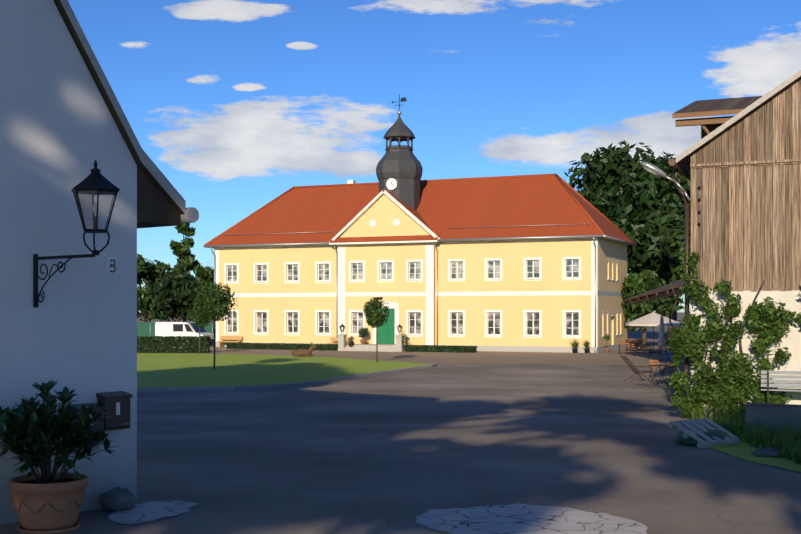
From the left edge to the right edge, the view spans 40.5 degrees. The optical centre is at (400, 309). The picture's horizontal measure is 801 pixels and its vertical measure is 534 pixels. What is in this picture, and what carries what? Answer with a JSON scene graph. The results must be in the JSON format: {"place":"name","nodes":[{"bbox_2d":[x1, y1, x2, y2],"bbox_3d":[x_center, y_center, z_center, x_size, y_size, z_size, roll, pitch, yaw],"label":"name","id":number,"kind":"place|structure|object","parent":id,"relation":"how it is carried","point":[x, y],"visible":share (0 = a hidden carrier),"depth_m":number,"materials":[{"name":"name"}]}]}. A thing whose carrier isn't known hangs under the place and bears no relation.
{"place":"outdoors","nodes":[
{"label":"outdoors","id":0,"kind":"place"},
{"bbox_2d":[137,353,429,388],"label":"lawn","id":1,"kind":"structure","parent":0,"point":[180,370],"depth_m":54.01,"materials":[{"name":"green plant"}]},
{"bbox_2d":[186,305,210,353],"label":"globe tree","id":2,"kind":"object","parent":1,"relation":"on","point":[202,321],"visible":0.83,"depth_m":71.47,"materials":[{"name":"green plant"}]},
{"bbox_2d":[192,281,237,369],"bbox_3d":[-9.111,0.764,53.057,2.332,4.385,2.448,0,0,2],"label":"globe tree","id":3,"kind":"object","parent":1,"relation":"on","point":[213,303],"visible":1,"depth_m":52.50,"materials":[{"name":"green plant"}]},
{"bbox_2d":[291,342,316,356],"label":"donkey statue","id":4,"kind":"object","parent":1,"relation":"on","point":[302,352],"visible":1,"depth_m":67.67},
{"bbox_2d":[363,297,389,361],"bbox_3d":[-1.350,1.110,60.579,1.544,3.694,1.526,0,0,2],"label":"globe tree","id":5,"kind":"object","parent":1,"relation":"on","point":[373,309],"visible":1,"depth_m":60.29,"materials":[{"name":"green plant"}]},
{"bbox_2d":[0,312,800,533],"bbox_3d":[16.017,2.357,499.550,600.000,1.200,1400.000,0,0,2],"label":"ground","id":6,"kind":"structure","parent":0,"point":[394,453],"depth_m":13.79,"materials":[{"name":"grey asphalt"}]},
{"bbox_2d":[0,380,119,533],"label":"potted shrub","id":7,"kind":"object","parent":6,"relation":"on","point":[45,501],"visible":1,"depth_m":8.49,"materials":[{"name":"green plant"}]},
{"bbox_2d":[0,0,198,524],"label":"farmhouse","id":8,"kind":"object","parent":6,"relation":"on","point":[87,189],"visible":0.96,"depth_m":9.36,"materials":[{"name":"white paint"}]},
{"bbox_2d":[99,487,137,511],"bbox_3d":[-2.489,1.662,9.539,0.319,0.210,0.288,0,0,-26],"label":"corner stone","id":9,"kind":"object","parent":6,"relation":"on","point":[117,499],"visible":0.94,"depth_m":9.45,"materials":[{"name":"grey stone"}]},
{"bbox_2d":[108,501,198,523],"bbox_3d":[-2.164,1.759,9.445,0.657,0.014,1.187,0,0,2],"label":"stone paving patch","id":10,"kind":"object","parent":6,"relation":"on","point":[145,512],"depth_m":9.45,"materials":[{"name":"grey stone"}]},
{"bbox_2d":[169,223,200,321],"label":"tree","id":11,"kind":"object","parent":6,"relation":"on","point":[184,255],"visible":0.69,"depth_m":118.24,"materials":[{"name":"green plant"}]},
{"bbox_2d":[183,264,213,305],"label":"tree","id":12,"kind":"object","parent":6,"relation":"on","point":[203,275],"visible":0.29,"depth_m":111.33,"materials":[{"name":"green plant"}]},
{"bbox_2d":[137,364,436,390],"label":"lawn kerb","id":13,"kind":"structure","parent":6,"relation":"on","point":[282,384],"depth_m":41.55,"materials":[{"name":"stone"}]},
{"bbox_2d":[416,503,647,533],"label":"stone paving patch","id":14,"kind":"object","parent":6,"relation":"on","point":[518,518],"depth_m":8.99,"materials":[{"name":"grey stone"}]},
{"bbox_2d":[563,140,652,275],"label":"tree","id":15,"kind":"object","parent":6,"relation":"on","point":[606,170],"visible":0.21,"depth_m":101.52,"materials":[{"name":"green plant"}]},
{"bbox_2d":[621,356,652,381],"bbox_3d":[9.720,2.441,44.618,1.196,1.062,0.598,0,0,-12],"label":"deck chair","id":16,"kind":"object","parent":6,"relation":"on","point":[639,371],"visible":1,"depth_m":44.45,"materials":[{"name":"brown wood"}]},
{"bbox_2d":[649,358,660,378],"bbox_3d":[10.983,2.528,46.801,0.424,0.873,0.469,0,0,25],"label":"bistro chair","id":17,"kind":"object","parent":6,"relation":"on","point":[654,367],"visible":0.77,"depth_m":46.70,"materials":[{"name":"orange wood"}]},
{"bbox_2d":[649,364,668,383],"bbox_3d":[10.313,2.586,43.414,0.600,0.758,0.600,0,0,-21],"label":"bistro table","id":18,"kind":"object","parent":6,"relation":"on","point":[657,365],"visible":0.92,"depth_m":43.36,"materials":[{"name":"brown metal"}]},
{"bbox_2d":[661,362,674,381],"bbox_3d":[10.932,2.528,44.269,0.468,0.873,0.424,0,0,-34],"label":"bistro chair","id":19,"kind":"object","parent":6,"relation":"on","point":[668,371],"visible":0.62,"depth_m":44.35,"materials":[{"name":"brown wood"}]},
{"bbox_2d":[668,418,739,447],"bbox_3d":[4.412,1.798,15.928,0.966,0.354,0.853,0,0,-35],"label":"leaning pallet","id":20,"kind":"object","parent":6,"relation":"on","point":[700,436],"visible":0.98,"depth_m":15.72,"materials":[{"name":"grey wood"}]},
{"bbox_2d":[640,70,800,417],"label":"barn","id":21,"kind":"structure","parent":6,"relation":"on","point":[741,170],"depth_m":24.60,"materials":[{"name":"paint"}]},
{"bbox_2d":[663,247,800,418],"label":"bush","id":22,"kind":"object","parent":6,"relation":"on","point":[732,380],"visible":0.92,"depth_m":24.48,"materials":[{"name":"green plant"}]},
{"bbox_2d":[695,419,800,471],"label":"grass patch","id":23,"kind":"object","parent":6,"relation":"on","point":[742,450],"depth_m":13.85,"materials":[{"name":"green plant"}]},
{"bbox_2d":[689,406,800,464],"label":"grass tufts","id":24,"kind":"object","parent":23,"relation":"on","point":[733,423],"depth_m":16.40,"materials":[{"name":"green plant"}]},
{"bbox_2d":[745,403,800,434],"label":"stone trough","id":25,"kind":"object","parent":23,"relation":"on","point":[769,414],"visible":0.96,"depth_m":17.97,"materials":[{"name":"grey stone"}]},
{"bbox_2d":[750,447,795,456],"bbox_3d":[5.041,1.837,14.059,0.982,0.121,0.477,0,0,2],"label":"flat stone","id":26,"kind":"object","parent":23,"relation":"on","point":[766,452],"visible":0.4,"depth_m":13.96,"materials":[{"name":"grey stone"}]},
{"bbox_2d":[755,427,795,442],"bbox_3d":[5.336,1.820,15.521,0.620,0.281,0.504,0,0,2],"label":"iris plant","id":27,"kind":"object","parent":23,"relation":"on","point":[770,432],"visible":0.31,"depth_m":15.50,"materials":[{"name":"green plant"}]},
{"bbox_2d":[761,370,800,403],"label":"grey bench slats","id":28,"kind":"object","parent":6,"relation":"on","point":[791,375],"visible":0.83,"depth_m":23.71,"materials":[{"name":"grey wood"}]},
{"bbox_2d":[68,0,800,311],"label":"sky","id":29,"kind":"structure","parent":0,"point":[239,104],"materials":[{"name":"blue"}]},
{"bbox_2d":[192,337,690,368],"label":"cobble paving","id":30,"kind":"structure","parent":0,"point":[613,357],"depth_m":68.47,"materials":[{"name":"grey stone"}]},
{"bbox_2d":[137,254,179,321],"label":"tree","id":31,"kind":"object","parent":30,"relation":"on","point":[150,273],"visible":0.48,"depth_m":105.15,"materials":[{"name":"green plant"}]},
{"bbox_2d":[137,336,210,352],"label":"hedge","id":32,"kind":"object","parent":30,"relation":"on","point":[168,344],"visible":0.67,"depth_m":73.97,"materials":[{"name":"green plant"}]},
{"bbox_2d":[137,321,212,343],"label":"green fence","id":33,"kind":"object","parent":30,"relation":"on","point":[146,329],"visible":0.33,"depth_m":94.56,"materials":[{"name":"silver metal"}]},
{"bbox_2d":[147,270,205,321],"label":"tree","id":34,"kind":"object","parent":30,"relation":"on","point":[173,298],"visible":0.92,"depth_m":99.26,"materials":[{"name":"green plant"}]},
{"bbox_2d":[155,322,213,344],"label":"white van","id":35,"kind":"object","parent":30,"relation":"on","point":[175,329],"visible":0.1,"depth_m":87.76,"materials":[{"name":"white paint"}]},
{"bbox_2d":[216,336,242,346],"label":"bench","id":36,"kind":"object","parent":30,"relation":"on","point":[238,338],"visible":0.81,"depth_m":84.93,"materials":[{"name":"brown wood"}]},
{"bbox_2d":[225,342,337,349],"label":"hedge","id":37,"kind":"object","parent":30,"relation":"on","point":[279,346],"visible":1,"depth_m":80.32,"materials":[{"name":"green plant"}]},
{"bbox_2d":[327,337,348,343],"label":"bench","id":38,"kind":"object","parent":30,"relation":"on","point":[332,339],"visible":0.44,"depth_m":81.11,"materials":[{"name":"brown wood"}]},
{"bbox_2d":[401,331,408,348],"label":"ivy pillar","id":39,"kind":"structure","parent":30,"relation":"on","point":[405,339],"depth_m":76.45,"materials":[{"name":"green plant"}]},
{"bbox_2d":[203,94,636,352],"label":"manor house","id":40,"kind":"structure","parent":30,"relation":"on","point":[528,263],"depth_m":79.68,"materials":[{"name":"yellow paint"}]},
{"bbox_2d":[358,327,368,343],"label":"pot plant","id":41,"kind":"object","parent":40,"relation":"attached to","point":[362,332],"depth_m":79.45,"materials":[{"name":"plant"}]},
{"bbox_2d":[404,345,476,352],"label":"hedge","id":42,"kind":"object","parent":30,"relation":"on","point":[439,348],"visible":1,"depth_m":75.39,"materials":[{"name":"green plant"}]},
{"bbox_2d":[568,339,580,352],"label":"potted plant","id":43,"kind":"object","parent":30,"relation":"on","point":[574,345],"visible":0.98,"depth_m":73.89,"materials":[{"name":"green plant"}]},
{"bbox_2d":[582,339,589,352],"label":"potted plant","id":44,"kind":"object","parent":30,"relation":"on","point":[586,349],"visible":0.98,"depth_m":73.51,"materials":[{"name":"green plant"}]},
{"bbox_2d":[603,334,610,352],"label":"potted plant","id":45,"kind":"object","parent":30,"relation":"on","point":[606,349],"visible":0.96,"depth_m":74.25,"materials":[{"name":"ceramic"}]},
{"bbox_2d":[642,343,650,356],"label":"chair","id":46,"kind":"object","parent":30,"relation":"on","point":[646,349],"visible":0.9,"depth_m":68.50,"materials":[{"name":"orange wood"}]},
{"bbox_2d":[603,151,690,341],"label":"tree","id":47,"kind":"object","parent":30,"relation":"on","point":[652,206],"visible":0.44,"depth_m":94.71,"materials":[{"name":"green plant"}]},
{"bbox_2d":[621,269,683,347],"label":"tree","id":48,"kind":"object","parent":30,"relation":"on","point":[635,284],"visible":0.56,"depth_m":81.89,"materials":[{"name":"green plant"}]},
{"bbox_2d":[625,311,679,352],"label":"open umbrella","id":49,"kind":"object","parent":30,"relation":"on","point":[652,319],"visible":0.94,"depth_m":73.02,"materials":[{"name":"white fabric"}]},
{"bbox_2d":[623,276,690,304],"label":"canopy roof","id":50,"kind":"structure","parent":30,"relation":"on","point":[661,292],"depth_m":56.16,"materials":[{"name":"brown wood"}]},
{"bbox_2d":[656,313,667,360],"bbox_3d":[15.117,1.582,62.742,0.560,2.750,0.560,0,0,2],"label":"closed umbrella","id":51,"kind":"object","parent":30,"relation":"on","point":[661,340],"visible":0.9,"depth_m":62.61,"materials":[{"name":"grey fabric"}]},
{"bbox_2d":[657,215,690,303],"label":"tree","id":52,"kind":"object","parent":30,"relation":"on","point":[671,241],"visible":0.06,"depth_m":88.12,"materials":[{"name":"green plant"}]},
{"bbox_2d":[666,348,684,358],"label":"blue crates","id":53,"kind":"object","parent":30,"relation":"on","point":[667,355],"visible":0.23,"depth_m":65.15,"materials":[{"name":"blue plastic"}]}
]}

